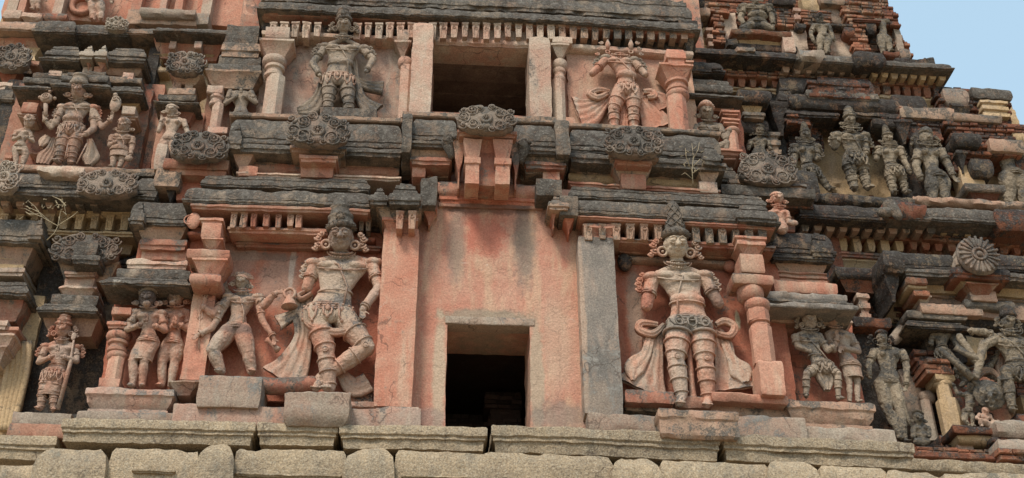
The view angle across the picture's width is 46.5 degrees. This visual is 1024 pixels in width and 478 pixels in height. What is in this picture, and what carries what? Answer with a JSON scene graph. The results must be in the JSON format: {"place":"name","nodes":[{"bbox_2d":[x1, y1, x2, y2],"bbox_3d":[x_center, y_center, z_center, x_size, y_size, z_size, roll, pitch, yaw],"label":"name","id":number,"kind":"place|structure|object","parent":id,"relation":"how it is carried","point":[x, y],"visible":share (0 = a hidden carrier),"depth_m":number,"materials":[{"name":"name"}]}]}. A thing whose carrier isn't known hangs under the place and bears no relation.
{"place":"outdoors","nodes":[
{"label":"outdoors","id":0,"kind":"place"},
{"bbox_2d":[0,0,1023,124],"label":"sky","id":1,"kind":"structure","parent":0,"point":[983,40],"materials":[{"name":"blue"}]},
{"bbox_3d":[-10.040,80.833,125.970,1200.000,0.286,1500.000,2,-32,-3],"label":"ground","id":2,"kind":"structure","parent":0,"visible":0},
{"bbox_2d":[0,0,1023,477],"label":"temple tower","id":3,"kind":"structure","parent":2,"relation":"on","point":[508,210],"depth_m":21.39,"materials":[{"name":"stone"}]},
{"bbox_2d":[12,114,35,163],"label":"attendant statue","id":4,"kind":"object","parent":3,"relation":"on","point":[21,136],"visible":0.97,"depth_m":22.30,"materials":[{"name":"beige stone"}]},
{"bbox_2d":[30,0,46,10],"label":"corner gallery statue","id":5,"kind":"object","parent":3,"relation":"on","point":[36,4],"visible":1,"depth_m":25.31,"materials":[{"name":"beige stone"}]},
{"bbox_2d":[19,196,77,239],"bbox_3d":[-8.103,-0.361,20.809,1.037,0.968,0.211,2,-32,-3],"label":"dry plant","id":6,"kind":"object","parent":3,"relation":"on","point":[41,214],"visible":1,"depth_m":20.88,"materials":[{"name":"brown plant"}]},
{"bbox_2d":[34,313,85,411],"bbox_3d":[-7.581,2.030,19.866,0.847,1.812,0.397,2,-32,-3],"label":"praying guardian statue","id":7,"kind":"object","parent":3,"relation":"on","point":[62,350],"visible":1,"depth_m":19.82,"materials":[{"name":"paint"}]},
{"bbox_2d":[36,72,120,166],"bbox_3d":[-8.242,-2.235,22.513,1.566,2.118,0.496,2,-32,-3],"label":"four armed deity statue","id":8,"kind":"object","parent":3,"relation":"on","point":[72,132],"visible":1,"depth_m":22.44,"materials":[{"name":"beige stone"}]},
{"bbox_2d":[85,0,113,22],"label":"gallery statue","id":9,"kind":"object","parent":3,"relation":"on","point":[96,9],"visible":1,"depth_m":25.19,"materials":[{"name":"beige stone"}]},
{"bbox_2d":[107,117,135,167],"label":"attendant statue","id":10,"kind":"object","parent":3,"relation":"on","point":[121,153],"visible":1,"depth_m":22.39,"materials":[{"name":"beige stone"}]},
{"bbox_2d":[124,287,168,387],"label":"praying monkey statue","id":11,"kind":"object","parent":3,"relation":"attached to","point":[149,316],"visible":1,"depth_m":19.61,"materials":[{"name":"stone"}]},
{"bbox_2d":[156,104,189,158],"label":"raised palm woman statue","id":12,"kind":"object","parent":3,"relation":"on","point":[172,122],"visible":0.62,"depth_m":22.52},
{"bbox_2d":[155,294,191,387],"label":"praying companion statue","id":13,"kind":"object","parent":3,"relation":"on","point":[171,348],"visible":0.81,"depth_m":19.72,"materials":[{"name":"pink stone"}]},
{"bbox_2d":[191,271,284,375],"bbox_3d":[-4.549,1.399,19.893,1.477,1.970,0.382,2,-32,-3],"label":"four armed dancer statue","id":14,"kind":"object","parent":3,"relation":"attached to","point":[241,302],"visible":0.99,"depth_m":19.79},
{"bbox_2d":[223,87,258,123],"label":"headless praying statue","id":15,"kind":"object","parent":3,"relation":"on","point":[241,98],"visible":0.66,"depth_m":23.17,"materials":[{"name":"beige stone"}]},
{"bbox_2d":[263,195,381,397],"bbox_3d":[-3.111,0.875,20.085,1.933,3.726,0.709,2,-32,-3],"label":"dancing deity statue","id":16,"kind":"object","parent":3,"relation":"attached to","point":[341,270],"visible":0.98,"depth_m":19.86,"materials":[{"name":"stone"}]},
{"bbox_2d":[281,287,300,310],"bbox_3d":[-3.697,1.025,20.142,0.272,0.388,0.457,-12,-34,18],"label":"carved bell","id":17,"kind":"object","parent":16,"relation":"hanging from","point":[290,302],"visible":1,"depth_m":20.03,"materials":[{"name":"stone"}]},
{"bbox_2d":[297,5,383,114],"bbox_3d":[-3.351,-3.525,23.663,1.664,2.791,0.502,2,-32,-3],"label":"deity statue","id":18,"kind":"object","parent":3,"relation":"on","point":[342,73],"visible":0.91,"depth_m":23.53,"materials":[{"name":"stone"}]},
{"bbox_2d":[571,39,667,127],"bbox_3d":[2.253,-3.087,23.892,2.116,2.364,0.433,2,-32,-3],"label":"headless deity statue","id":19,"kind":"object","parent":3,"relation":"on","point":[623,103],"visible":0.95,"depth_m":23.73,"materials":[{"name":"beige stone"}]},
{"bbox_2d":[621,200,752,408],"bbox_3d":[2.938,1.093,20.462,2.430,3.986,0.723,2,-32,-3],"label":"standing deity statue","id":20,"kind":"object","parent":3,"relation":"on","point":[689,333],"visible":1,"depth_m":20.19,"materials":[{"name":"stone"}]},
{"bbox_2d":[680,142,706,182],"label":"dry plant","id":21,"kind":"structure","parent":3,"relation":"on","point":[692,162],"depth_m":21.89,"materials":[{"name":"plant"}]},
{"bbox_2d":[693,100,731,148],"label":"haloed ascetic statue","id":22,"kind":"object","parent":3,"relation":"on","point":[706,108],"visible":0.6,"depth_m":23.93,"materials":[{"name":"beige stone"}]},
{"bbox_2d":[736,0,776,30],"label":"pot bellied deity statue","id":23,"kind":"object","parent":3,"relation":"on","point":[758,14],"visible":0.94,"depth_m":27.14,"materials":[{"name":"grey stone"}]},
{"bbox_2d":[746,123,772,153],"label":"dark figure statue","id":24,"kind":"object","parent":3,"relation":"on","point":[759,142],"visible":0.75,"depth_m":24.76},
{"bbox_2d":[766,191,797,234],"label":"smiling bust statue","id":25,"kind":"object","parent":3,"relation":"on","point":[778,209],"visible":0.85,"depth_m":21.89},
{"bbox_2d":[788,121,835,191],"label":"niche woman statue","id":26,"kind":"object","parent":3,"relation":"on","point":[805,152],"visible":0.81,"depth_m":24.53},
{"bbox_2d":[791,315,844,400],"bbox_3d":[5.216,1.907,20.496,0.741,1.884,0.370,8,-33,-13],"label":"cross legged dancer statue","id":27,"kind":"object","parent":3,"relation":"on","point":[825,372],"visible":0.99,"depth_m":20.41,"materials":[{"name":"stone"}]},
{"bbox_2d":[809,12,835,54],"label":"dark headed gallery statue","id":28,"kind":"object","parent":3,"relation":"on","point":[824,39],"visible":0.98,"depth_m":27.04,"materials":[{"name":"beige stone"}]},
{"bbox_2d":[823,319,863,402],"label":"folded arms figure statue","id":29,"kind":"object","parent":3,"relation":"on","point":[846,343],"visible":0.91,"depth_m":20.61,"materials":[{"name":"stone"}]},
{"bbox_2d":[828,105,874,191],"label":"tall crowned deity statue","id":30,"kind":"object","parent":3,"relation":"on","point":[856,145],"visible":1,"depth_m":24.55,"materials":[{"name":"grey stone"}]},
{"bbox_2d":[876,18,893,52],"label":"edge gallery statue","id":31,"kind":"object","parent":3,"relation":"on","point":[884,40],"visible":0.98,"depth_m":27.12,"materials":[{"name":"beige stone"}]},
{"bbox_2d":[864,329,912,442],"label":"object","id":32,"kind":"object","parent":3,"relation":"on","point":[889,389],"visible":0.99,"depth_m":20.91,"materials":[{"name":"black stone"}]},
{"bbox_2d":[872,124,911,195],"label":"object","id":33,"kind":"object","parent":3,"relation":"on","point":[888,152],"visible":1,"depth_m":24.61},
{"bbox_2d":[908,410,931,445],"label":"crouching dwarf statue","id":34,"kind":"object","parent":3,"relation":"on","point":[921,432],"visible":0.99,"depth_m":20.15,"materials":[{"name":"grey stone"}]},
{"bbox_2d":[910,126,960,197],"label":"arm hanging woman statue","id":35,"kind":"object","parent":3,"relation":"on","point":[937,180],"visible":0.9,"depth_m":24.50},
{"bbox_2d":[928,333,959,358],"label":"battered torso statue","id":36,"kind":"object","parent":3,"relation":"on","point":[940,339],"visible":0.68,"depth_m":21.56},
{"bbox_2d":[952,380,981,426],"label":"climbing dwarf statue","id":37,"kind":"object","parent":3,"relation":"on","point":[967,411],"visible":0.98,"depth_m":20.65,"materials":[{"name":"grey stone"}]},
{"bbox_2d":[947,350,1002,388],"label":"second demon statue","id":38,"kind":"object","parent":3,"relation":"attached to","point":[991,364],"visible":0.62,"depth_m":21.15,"materials":[{"name":"grey stone"}]},
{"bbox_2d":[937,304,1023,412],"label":"fighting goddess statue","id":39,"kind":"object","parent":3,"relation":"on","point":[1010,347],"visible":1,"depth_m":21.04,"materials":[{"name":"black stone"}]},
{"bbox_2d":[975,407,999,426],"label":"fallen dwarf statue","id":40,"kind":"object","parent":3,"relation":"on","point":[983,417],"visible":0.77,"depth_m":20.37,"materials":[{"name":"stone"}]},
{"bbox_2d":[971,376,1004,410],"bbox_3d":[8.283,2.709,20.730,0.645,0.689,0.478,16,-36,-24],"label":"grotesque mask","id":41,"kind":"object","parent":3,"relation":"attached to","point":[989,395],"visible":0.97,"depth_m":20.59,"materials":[{"name":"grey stone"}]},
{"bbox_2d":[997,136,1023,201],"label":"edge statue","id":42,"kind":"object","parent":3,"relation":"on","point":[1010,178],"visible":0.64,"depth_m":24.57,"materials":[{"name":"beige stone"}]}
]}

